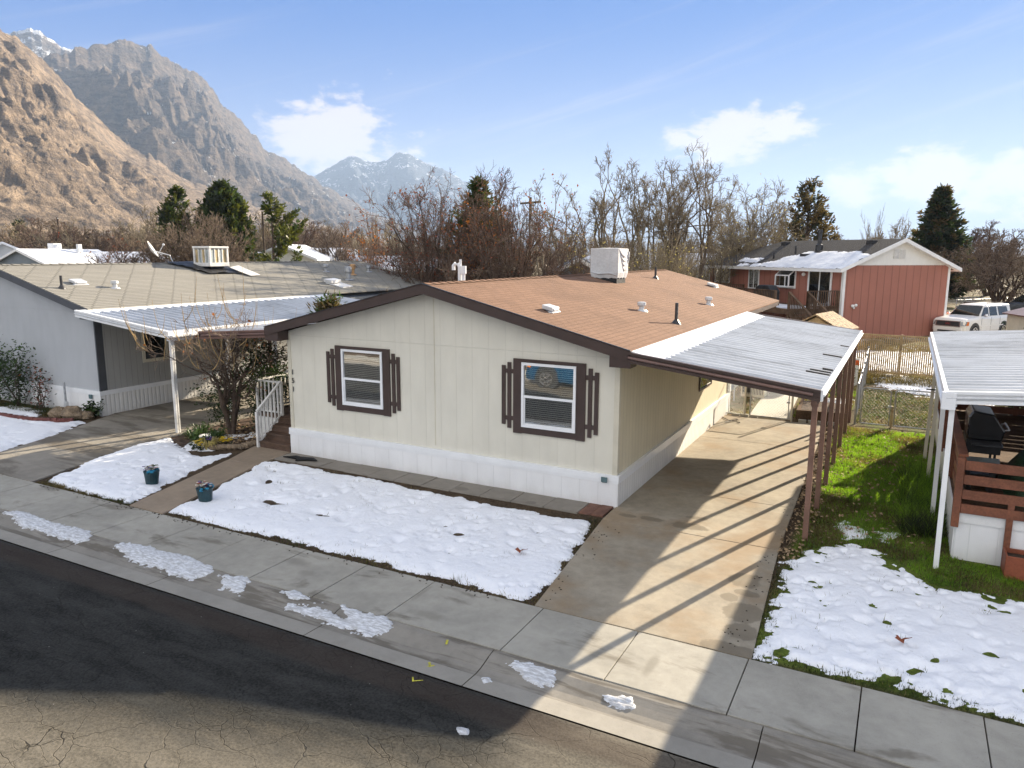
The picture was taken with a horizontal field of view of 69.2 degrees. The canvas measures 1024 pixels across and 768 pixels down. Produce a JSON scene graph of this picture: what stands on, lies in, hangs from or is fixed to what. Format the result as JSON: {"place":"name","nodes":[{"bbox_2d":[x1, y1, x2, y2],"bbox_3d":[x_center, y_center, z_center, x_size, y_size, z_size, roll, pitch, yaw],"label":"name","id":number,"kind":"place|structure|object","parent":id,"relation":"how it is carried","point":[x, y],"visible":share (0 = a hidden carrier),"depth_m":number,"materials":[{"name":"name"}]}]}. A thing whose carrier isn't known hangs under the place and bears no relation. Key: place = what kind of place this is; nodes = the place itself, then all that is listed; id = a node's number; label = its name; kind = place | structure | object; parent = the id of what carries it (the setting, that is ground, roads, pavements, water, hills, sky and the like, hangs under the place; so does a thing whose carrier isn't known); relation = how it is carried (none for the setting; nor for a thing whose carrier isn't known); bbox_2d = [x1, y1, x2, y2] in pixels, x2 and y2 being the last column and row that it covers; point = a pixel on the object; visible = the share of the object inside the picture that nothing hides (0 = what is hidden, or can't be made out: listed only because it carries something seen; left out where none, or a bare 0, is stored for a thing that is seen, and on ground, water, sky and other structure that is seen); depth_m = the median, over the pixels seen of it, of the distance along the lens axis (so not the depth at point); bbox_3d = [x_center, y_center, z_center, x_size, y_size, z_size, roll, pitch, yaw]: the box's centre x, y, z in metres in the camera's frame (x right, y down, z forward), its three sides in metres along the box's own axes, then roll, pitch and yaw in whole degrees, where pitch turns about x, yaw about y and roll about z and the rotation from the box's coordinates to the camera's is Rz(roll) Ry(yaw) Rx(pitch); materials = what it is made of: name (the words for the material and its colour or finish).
{"place":"outdoors","nodes":[
{"label":"outdoors","id":0,"kind":"place"},
{"bbox_2d":[6,28,72,58],"bbox_3d":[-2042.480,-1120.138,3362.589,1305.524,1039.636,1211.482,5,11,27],"label":"hills","id":1,"kind":"structure","parent":0,"point":[39,43],"depth_m":3470.14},
{"bbox_2d":[0,379,289,481],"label":"driveway","id":2,"kind":"structure","parent":0,"point":[35,461],"depth_m":20.21,"materials":[{"name":"concrete"}]},
{"bbox_2d":[0,29,401,246],"bbox_3d":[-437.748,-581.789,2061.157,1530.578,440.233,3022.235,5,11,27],"label":"hills","id":3,"kind":"structure","parent":0,"point":[65,154],"depth_m":1078.33,"materials":[{"name":"stone"}]},
{"bbox_2d":[43,39,443,247],"bbox_3d":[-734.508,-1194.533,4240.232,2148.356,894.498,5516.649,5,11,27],"label":"hills","id":4,"kind":"structure","parent":0,"point":[179,120],"depth_m":2768.20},
{"bbox_2d":[0,540,711,767],"bbox_3d":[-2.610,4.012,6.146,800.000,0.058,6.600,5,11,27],"label":"road","id":5,"kind":"structure","parent":0,"point":[98,669],"depth_m":8.45,"materials":[{"name":"asphalt"}]},
{"bbox_2d":[0,474,1023,767],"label":"sidewalk","id":6,"kind":"structure","parent":0,"point":[900,730],"depth_m":9.51,"materials":[{"name":"concrete"}]},
{"bbox_2d":[0,256,1023,767],"bbox_3d":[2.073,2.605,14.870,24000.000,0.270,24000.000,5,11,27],"label":"ground","id":7,"kind":"structure","parent":0,"point":[796,536],"depth_m":13.13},
{"bbox_2d":[0,339,35,405],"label":"shrub","id":8,"kind":"object","parent":7,"relation":"on","point":[15,382],"visible":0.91,"depth_m":24.07,"materials":[{"name":"green plant"}]},
{"bbox_2d":[0,217,54,248],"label":"bare tree","id":9,"kind":"object","parent":7,"relation":"on","point":[19,229],"visible":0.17,"depth_m":116.08,"materials":[{"name":"brown plant"}]},
{"bbox_2d":[18,356,55,409],"bbox_3d":[-15.150,0.003,23.648,1.361,1.712,1.241,5,11,27],"label":"shrub","id":10,"kind":"object","parent":7,"relation":"on","point":[41,403],"visible":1,"depth_m":23.75,"materials":[{"name":"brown plant"}]},
{"bbox_2d":[4,216,78,248],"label":"bare tree","id":11,"kind":"object","parent":7,"relation":"on","point":[30,236],"visible":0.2,"depth_m":105.36,"materials":[{"name":"brown plant"}]},
{"bbox_2d":[0,407,85,451],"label":"snow","id":12,"kind":"structure","parent":7,"relation":"on","point":[14,432],"depth_m":20.98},
{"bbox_2d":[0,399,95,419],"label":"dead grass","id":13,"kind":"structure","parent":7,"relation":"on","point":[43,411],"depth_m":23.93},
{"bbox_2d":[0,243,101,263],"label":"house","id":14,"kind":"structure","parent":7,"relation":"on","point":[54,253],"depth_m":91.42,"materials":[{"name":"white metal"}]},
{"bbox_2d":[29,217,92,248],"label":"bare tree","id":15,"kind":"object","parent":7,"relation":"on","point":[73,246],"visible":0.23,"depth_m":102.48,"materials":[{"name":"brown plant"}]},
{"bbox_2d":[29,220,111,250],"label":"bare tree","id":16,"kind":"object","parent":7,"relation":"on","point":[73,237],"visible":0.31,"depth_m":103.22,"materials":[{"name":"brown plant"}]},
{"bbox_2d":[38,480,136,505],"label":"dead grass","id":17,"kind":"structure","parent":7,"relation":"on","point":[58,486],"depth_m":15.67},
{"bbox_2d":[80,234,164,262],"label":"shrub","id":18,"kind":"object","parent":7,"relation":"on","point":[118,258],"visible":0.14,"depth_m":58.96,"materials":[{"name":"brown plant"}]},
{"bbox_2d":[111,198,169,251],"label":"bare tree","id":19,"kind":"object","parent":7,"relation":"on","point":[145,229],"visible":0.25,"depth_m":104.09,"materials":[{"name":"brown plant"}]},
{"bbox_2d":[50,438,231,503],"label":"snow","id":20,"kind":"structure","parent":7,"relation":"on","point":[107,475],"depth_m":17.07,"materials":[{"name":"snow"}]},
{"bbox_2d":[125,225,198,262],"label":"shrub","id":21,"kind":"object","parent":7,"relation":"on","point":[153,244],"visible":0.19,"depth_m":58.27,"materials":[{"name":"brown plant"}]},
{"bbox_2d":[152,184,196,260],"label":"pine tree","id":22,"kind":"object","parent":7,"relation":"on","point":[167,213],"visible":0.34,"depth_m":72.43,"materials":[{"name":"green plant"}]},
{"bbox_2d":[144,202,257,262],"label":"shrub","id":23,"kind":"object","parent":7,"relation":"on","point":[183,250],"visible":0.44,"depth_m":57.91,"materials":[{"name":"brown plant"}]},
{"bbox_2d":[130,446,290,514],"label":"walkway","id":24,"kind":"structure","parent":7,"relation":"on","point":[166,500],"depth_m":16.50,"materials":[{"name":"concrete"}]},
{"bbox_2d":[0,260,425,416],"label":"manufactured house","id":25,"kind":"structure","parent":7,"relation":"on","point":[85,360],"depth_m":24.46,"materials":[{"name":"grey"}]},
{"bbox_2d":[140,332,168,362],"bbox_3d":[-11.699,-1.327,24.324,0.030,1.150,0.950,5,11,27],"label":"window","id":26,"kind":"structure","parent":25,"relation":"in","point":[146,357],"depth_m":24.31,"materials":[{"name":"black glass"}]},
{"bbox_2d":[166,261,238,272],"bbox_3d":[-12.580,-4.806,30.454,1.900,0.483,2.450,5,11,27],"label":"tarp","id":27,"kind":"object","parent":25,"relation":"on","point":[204,268],"visible":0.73,"depth_m":30.19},
{"bbox_2d":[192,246,228,268],"bbox_3d":[-12.427,-5.085,30.697,1.000,1.190,1.000,5,11,27],"label":"evaporative cooler","id":28,"kind":"object","parent":27,"relation":"on","point":[213,257],"visible":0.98,"depth_m":30.36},
{"bbox_2d":[74,294,358,432],"bbox_3d":[-8.488,-1.144,25.820,4.063,3.395,10.893,5,11,27],"label":"carport","id":29,"kind":"object","parent":7,"relation":"on","point":[277,309],"visible":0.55,"depth_m":22.83,"materials":[{"name":"white metal"}]},
{"bbox_2d":[171,416,264,449],"bbox_3d":[-7.510,1.373,20.902,2.700,0.045,4.100,5,11,27],"label":"garden bed","id":30,"kind":"object","parent":7,"relation":"on","point":[182,441],"visible":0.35,"depth_m":20.48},
{"bbox_2d":[118,269,296,434],"bbox_3d":[-7.771,-0.829,20.130,5.091,4.840,4.784,5,11,27],"label":"bare tree","id":31,"kind":"object","parent":30,"relation":"on","point":[234,396],"visible":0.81,"depth_m":20.02,"materials":[{"name":"brown plant"}]},
{"bbox_2d":[185,359,253,428],"bbox_3d":[-8.152,0.247,21.006,1.680,2.190,1.658,5,11,27],"label":"shrub","id":32,"kind":"object","parent":30,"relation":"on","point":[211,398],"visible":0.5,"depth_m":20.94,"materials":[{"name":"brown plant"}]},
{"bbox_2d":[221,338,289,428],"bbox_3d":[-6.976,-0.028,20.825,2.115,2.802,2.258,5,11,27],"label":"shrub","id":33,"kind":"object","parent":30,"relation":"on","point":[267,370],"visible":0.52,"depth_m":20.61,"materials":[{"name":"brown plant"}]},
{"bbox_2d":[193,178,257,261],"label":"pine tree","id":34,"kind":"object","parent":7,"relation":"on","point":[225,200],"visible":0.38,"depth_m":71.61,"materials":[{"name":"green plant"}]},
{"bbox_2d":[198,323,313,389],"bbox_3d":[-6.146,-0.228,21.187,2.820,3.208,4.243,5,11,27],"label":"porch awning","id":35,"kind":"object","parent":7,"relation":"on","point":[256,331],"visible":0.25,"depth_m":19.38,"materials":[{"name":"brown metal"}]},
{"bbox_2d":[255,373,290,451],"bbox_3d":[-5.546,0.570,20.790,1.980,1.678,4.013,5,11,27],"label":"porch","id":36,"kind":"object","parent":7,"relation":"on","point":[272,425],"visible":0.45,"depth_m":19.55,"materials":[{"name":"brown wood"}]},
{"bbox_2d":[250,190,308,261],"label":"pine tree","id":37,"kind":"object","parent":7,"relation":"on","point":[277,211],"visible":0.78,"depth_m":70.41,"materials":[{"name":"green plant"}]},
{"bbox_2d":[265,212,324,247],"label":"bare tree","id":38,"kind":"object","parent":7,"relation":"on","point":[307,237],"visible":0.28,"depth_m":112.94,"materials":[{"name":"brown plant"}]},
{"bbox_2d":[254,244,336,260],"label":"house","id":39,"kind":"structure","parent":7,"relation":"on","point":[307,254],"depth_m":79.32,"materials":[{"name":"white paint"}]},
{"bbox_2d":[306,290,347,313],"bbox_3d":[-6.204,-1.322,25.432,2.645,3.958,2.530,5,11,27],"label":"juniper shrub","id":40,"kind":"object","parent":7,"relation":"on","point":[330,302],"visible":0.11,"depth_m":25.00,"materials":[{"name":"green plant"}]},
{"bbox_2d":[309,223,364,260],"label":"bare tree","id":41,"kind":"object","parent":7,"relation":"on","point":[338,253],"visible":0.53,"depth_m":87.53,"materials":[{"name":"brown plant"}]},
{"bbox_2d":[340,209,390,268],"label":"shrub","id":42,"kind":"object","parent":7,"relation":"on","point":[373,245],"visible":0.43,"depth_m":53.94,"materials":[{"name":"brown plant"}]},
{"bbox_2d":[349,214,418,257],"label":"bare tree","id":43,"kind":"object","parent":7,"relation":"on","point":[384,232],"visible":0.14,"depth_m":95.19,"materials":[{"name":"brown plant"}]},
{"bbox_2d":[168,461,600,604],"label":"snow","id":44,"kind":"structure","parent":7,"relation":"on","point":[407,533],"depth_m":13.67,"materials":[{"name":"snow"}]},
{"bbox_2d":[347,237,462,282],"bbox_3d":[-5.362,-5.197,41.127,6.298,6.042,7.137,5,11,27],"label":"shrub","id":45,"kind":"object","parent":7,"relation":"on","point":[371,256],"visible":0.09,"depth_m":39.07,"materials":[{"name":"brown plant"}]},
{"bbox_2d":[343,165,510,282],"bbox_3d":[-3.952,-6.592,38.996,8.091,9.557,9.319,5,11,27],"label":"bare tree","id":46,"kind":"object","parent":7,"relation":"on","point":[424,237],"visible":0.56,"depth_m":38.57,"materials":[{"name":"brown plant"}]},
{"bbox_2d":[274,453,588,513],"bbox_3d":[-2.154,2.166,16.619,8.069,0.100,0.690,5,11,27],"label":"paver strip","id":47,"kind":"object","parent":7,"relation":"on","point":[518,497],"visible":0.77,"depth_m":16.19,"materials":[{"name":"concrete"}]},
{"bbox_2d":[373,238,531,294],"bbox_3d":[-2.871,-4.266,37.745,9.929,6.270,9.136,5,11,27],"label":"shrub","id":48,"kind":"object","parent":7,"relation":"on","point":[453,273],"visible":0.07,"depth_m":36.90,"materials":[{"name":"brown plant"}]},
{"bbox_2d":[0,509,908,767],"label":"kerb","id":49,"kind":"structure","parent":7,"relation":"on","point":[715,739],"depth_m":8.94,"materials":[{"name":"concrete"}]},
{"bbox_2d":[2,511,92,544],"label":"snow","id":50,"kind":"structure","parent":49,"relation":"on","point":[75,535],"depth_m":13.62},
{"bbox_2d":[113,542,213,580],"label":"snow","id":51,"kind":"structure","parent":49,"relation":"on","point":[185,567],"depth_m":12.17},
{"bbox_2d":[217,574,250,595],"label":"snow","id":52,"kind":"structure","parent":49,"relation":"on","point":[236,584],"depth_m":11.38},
{"bbox_2d":[284,603,392,636],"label":"snow","id":53,"kind":"structure","parent":49,"relation":"on","point":[369,624],"depth_m":10.27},
{"bbox_2d":[505,660,556,687],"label":"snow","id":54,"kind":"structure","parent":49,"relation":"on","point":[538,676],"depth_m":8.97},
{"bbox_2d":[602,695,635,709],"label":"snow","id":55,"kind":"structure","parent":49,"relation":"on","point":[622,702],"depth_m":8.44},
{"bbox_2d":[434,174,510,276],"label":"spruce tree","id":56,"kind":"object","parent":7,"relation":"on","point":[473,188],"visible":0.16,"depth_m":42.35,"materials":[{"name":"green plant"}]},
{"bbox_2d":[436,188,531,279],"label":"bare tree","id":57,"kind":"object","parent":7,"relation":"on","point":[467,223],"visible":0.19,"depth_m":40.07,"materials":[{"name":"brown plant"}]},
{"bbox_2d":[431,164,573,280],"bbox_3d":[-0.471,-6.536,38.388,7.408,9.696,7.146,0,10,1],"label":"bare tree","id":58,"kind":"object","parent":7,"relation":"on","point":[486,262],"visible":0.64,"depth_m":37.33,"materials":[{"name":"brown plant"}]},
{"bbox_2d":[263,259,778,507],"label":"manufactured house","id":59,"kind":"structure","parent":7,"relation":"on","point":[540,385],"depth_m":16.44,"materials":[{"name":"beige"}]},
{"bbox_2d":[334,345,390,416],"bbox_3d":[-3.501,-0.081,17.365,1.600,1.560,0.060,5,11,27],"label":"window","id":60,"kind":"structure","parent":59,"relation":"in","point":[363,380],"depth_m":17.36,"materials":[{"name":"white plastic"}]},
{"bbox_2d":[513,358,585,441],"bbox_3d":[0.740,0.312,15.152,1.620,1.580,0.060,5,11,27],"label":"window","id":61,"kind":"structure","parent":59,"relation":"in","point":[549,397],"depth_m":15.15,"materials":[{"name":"white plastic"}]},
{"bbox_2d":[590,248,629,283],"bbox_3d":[3.099,-3.741,23.501,0.963,1.120,0.982,5,11,27],"label":"evaporative cooler","id":62,"kind":"object","parent":59,"relation":"on","point":[609,264],"visible":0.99,"depth_m":23.12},
{"bbox_2d":[481,244,594,277],"bbox_3d":[1.610,-4.520,38.385,5.929,5.701,6.122,-4,11,-20],"label":"shrub","id":63,"kind":"object","parent":7,"relation":"on","point":[529,271],"visible":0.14,"depth_m":36.68,"materials":[{"name":"brown plant"}]},
{"bbox_2d":[523,168,590,274],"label":"bare tree","id":64,"kind":"object","parent":7,"relation":"on","point":[554,215],"visible":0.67,"depth_m":49.28,"materials":[{"name":"brown plant"}]},
{"bbox_2d":[534,213,644,275],"bbox_3d":[4.112,-5.703,40.313,6.092,7.401,7.958,-2,10,-11],"label":"bare tree","id":65,"kind":"object","parent":7,"relation":"on","point":[573,266],"visible":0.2,"depth_m":39.24,"materials":[{"name":"brown plant"}]},
{"bbox_2d":[578,503,612,516],"bbox_3d":[1.661,2.519,14.671,0.500,0.104,0.615,5,11,27],"label":"paver strip","id":66,"kind":"object","parent":7,"relation":"on","point":[596,510],"visible":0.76,"depth_m":14.60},
{"bbox_2d":[577,146,656,270],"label":"bare tree","id":67,"kind":"object","parent":7,"relation":"on","point":[602,206],"visible":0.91,"depth_m":48.62,"materials":[{"name":"brown plant"}]},
{"bbox_2d":[596,223,706,276],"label":"shrub","id":68,"kind":"object","parent":7,"relation":"on","point":[659,263],"visible":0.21,"depth_m":44.85,"materials":[{"name":"brown plant"}]},
{"bbox_2d":[627,159,696,269],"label":"bare tree","id":69,"kind":"object","parent":7,"relation":"on","point":[683,216],"visible":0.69,"depth_m":48.53,"materials":[{"name":"brown plant"}]},
{"bbox_2d":[642,136,742,278],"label":"bare tree","id":70,"kind":"object","parent":7,"relation":"on","point":[711,223],"visible":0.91,"depth_m":48.49,"materials":[{"name":"brown plant"}]},
{"bbox_2d":[647,221,759,286],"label":"shrub","id":71,"kind":"object","parent":7,"relation":"on","point":[711,263],"visible":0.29,"depth_m":54.23,"materials":[{"name":"brown plant"}]},
{"bbox_2d":[628,312,863,540],"bbox_3d":[6.326,0.294,18.229,3.438,3.290,11.398,5,11,27],"label":"carport","id":72,"kind":"object","parent":7,"relation":"on","point":[794,358],"visible":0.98,"depth_m":15.42,"materials":[{"name":"white metal"}]},
{"bbox_2d":[696,179,810,260],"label":"bare tree","id":73,"kind":"object","parent":7,"relation":"on","point":[773,226],"visible":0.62,"depth_m":56.60,"materials":[{"name":"brown plant"}]},
{"bbox_2d":[726,383,793,421],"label":"yard gate","id":74,"kind":"structure","parent":7,"relation":"on","point":[788,402],"depth_m":22.85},
{"bbox_2d":[721,284,839,320],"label":"deck","id":75,"kind":"structure","parent":7,"relation":"on","point":[789,309],"depth_m":43.28,"materials":[{"name":"brown wood"}]},
{"bbox_2d":[771,176,841,241],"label":"cedar tree","id":76,"kind":"object","parent":7,"relation":"on","point":[806,197],"visible":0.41,"depth_m":63.77,"materials":[{"name":"green plant"}]},
{"bbox_2d":[775,427,842,558],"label":"fallen leaves","id":77,"kind":"object","parent":7,"relation":"on","point":[798,532],"visible":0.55,"depth_m":14.45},
{"bbox_2d":[796,398,844,423],"bbox_3d":[9.776,0.836,23.452,1.506,0.340,2.312,5,11,27],"label":"raised bed","id":78,"kind":"object","parent":7,"relation":"on","point":[804,409],"visible":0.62,"depth_m":22.71,"materials":[{"name":"brown wood"}]},
{"bbox_2d":[699,230,961,337],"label":"terracotta house","id":79,"kind":"structure","parent":7,"relation":"on","point":[893,286],"depth_m":45.35,"materials":[{"name":"wood"}]},
{"bbox_2d":[774,270,796,288],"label":"window","id":80,"kind":"structure","parent":79,"relation":"in","point":[783,279],"depth_m":47.83,"materials":[{"name":"white paint"}]},
{"bbox_2d":[760,251,868,268],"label":"roof snow","id":81,"kind":"structure","parent":79,"relation":"on","point":[830,260],"depth_m":46.10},
{"bbox_2d":[807,271,832,305],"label":"sliding door","id":82,"kind":"structure","parent":79,"relation":"in","point":[817,281],"depth_m":45.31,"materials":[{"name":"white paint"}]},
{"bbox_2d":[802,311,858,374],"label":"garden shed","id":83,"kind":"structure","parent":7,"relation":"on","point":[832,318],"depth_m":30.18,"materials":[{"name":"beige wood"}]},
{"bbox_2d":[853,346,869,423],"bbox_3d":[12.569,-0.155,26.578,0.101,1.330,10.228,5,11,26],"label":"chain link fence","id":84,"kind":"object","parent":7,"relation":"on","point":[861,383],"visible":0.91,"depth_m":24.32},
{"bbox_2d":[809,427,927,543],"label":"fallen leaves","id":85,"kind":"object","parent":7,"relation":"on","point":[858,527],"visible":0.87,"depth_m":16.19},
{"bbox_2d":[752,543,1023,723],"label":"snow","id":86,"kind":"structure","parent":7,"relation":"on","point":[960,635],"depth_m":9.89,"materials":[{"name":"snow"}]},
{"bbox_2d":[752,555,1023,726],"bbox_3d":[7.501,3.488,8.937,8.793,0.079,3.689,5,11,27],"label":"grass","id":87,"kind":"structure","parent":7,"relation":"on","point":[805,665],"depth_m":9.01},
{"bbox_2d":[856,350,933,374],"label":"snow","id":88,"kind":"structure","parent":7,"relation":"on","point":[897,360],"depth_m":34.91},
{"bbox_2d":[857,333,933,377],"bbox_3d":[18.491,-0.856,29.274,10.100,1.820,0.119,7,12,33],"label":"slat fence","id":89,"kind":"object","parent":7,"relation":"on","point":[881,355],"visible":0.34,"depth_m":30.84,"materials":[{"name":"beige wood"}]},
{"bbox_2d":[857,368,935,387],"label":"dead grass","id":90,"kind":"structure","parent":7,"relation":"on","point":[878,378],"depth_m":29.54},
{"bbox_2d":[856,389,1004,429],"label":"dead grass","id":91,"kind":"structure","parent":7,"relation":"on","point":[897,404],"depth_m":24.50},
{"bbox_2d":[873,374,993,405],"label":"snow","id":92,"kind":"structure","parent":7,"relation":"on","point":[903,386],"depth_m":28.30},
{"bbox_2d":[908,182,984,299],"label":"spruce tree","id":93,"kind":"object","parent":7,"relation":"on","point":[940,225],"visible":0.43,"depth_m":72.30,"materials":[{"name":"green plant"}]},
{"bbox_2d":[933,301,1009,331],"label":"parked suv","id":94,"kind":"object","parent":7,"relation":"on","point":[983,316],"visible":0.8,"depth_m":45.47,"materials":[{"name":"white metal"}]},
{"bbox_2d":[923,330,1023,568],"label":"carport","id":95,"kind":"object","parent":7,"relation":"on","point":[978,367],"visible":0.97,"depth_m":13.94,"materials":[{"name":"white metal"}]},
{"bbox_2d":[932,226,1023,301],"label":"bare tree","id":96,"kind":"object","parent":7,"relation":"on","point":[1010,265],"visible":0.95,"depth_m":62.80,"materials":[{"name":"brown plant"}]},
{"bbox_2d":[935,399,1023,565],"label":"deck","id":97,"kind":"structure","parent":7,"relation":"on","point":[978,514],"depth_m":12.20,"materials":[{"name":"brown wood"}]},
{"bbox_2d":[963,404,1009,476],"bbox_3d":[9.123,1.118,14.322,0.692,1.326,1.640,5,11,27],"label":"gas grill","id":98,"kind":"object","parent":97,"relation":"on","point":[984,432],"visible":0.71,"depth_m":13.96,"materials":[{"name":"metal"}]},
{"bbox_2d":[964,220,1023,295],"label":"bare tree","id":99,"kind":"object","parent":7,"relation":"on","point":[990,240],"visible":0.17,"depth_m":90.59,"materials":[{"name":"brown plant"}]},
{"bbox_2d":[1000,505,1023,580],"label":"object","id":100,"kind":"object","parent":7,"relation":"on","point":[1012,563],"visible":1,"depth_m":11.73,"materials":[{"name":"wood"}]},
{"bbox_2d":[1002,307,1023,329],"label":"shed","id":101,"kind":"structure","parent":7,"relation":"on","point":[1015,319],"depth_m":40.76,"materials":[{"name":"brown metal"}]},
{"bbox_2d":[0,0,1023,245],"label":"sky","id":102,"kind":"structure","parent":0,"point":[885,102],"materials":[{"name":"blue"}]},
{"bbox_2d":[313,152,1023,254],"bbox_3d":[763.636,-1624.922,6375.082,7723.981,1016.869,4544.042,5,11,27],"label":"hills","id":103,"kind":"structure","parent":0,"point":[349,176],"depth_m":7092.86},
{"bbox_2d":[535,415,819,659],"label":"driveway","id":104,"kind":"structure","parent":0,"point":[700,523],"depth_m":12.88,"materials":[{"name":"concrete"}]},
{"bbox_2d":[749,392,797,419],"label":"garden path","id":105,"kind":"structure","parent":0,"point":[768,409],"depth_m":24.68,"materials":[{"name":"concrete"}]},
{"bbox_2d":[791,425,1023,599],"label":"grass","id":106,"kind":"structure","parent":0,"point":[877,452],"depth_m":14.64,"materials":[{"name":"plant"}]},
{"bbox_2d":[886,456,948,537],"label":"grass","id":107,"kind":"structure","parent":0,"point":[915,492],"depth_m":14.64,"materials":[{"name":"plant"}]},
{"bbox_2d":[997,449,1023,507],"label":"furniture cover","id":108,"kind":"object","parent":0,"point":[1017,459],"visible":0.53,"depth_m":13.52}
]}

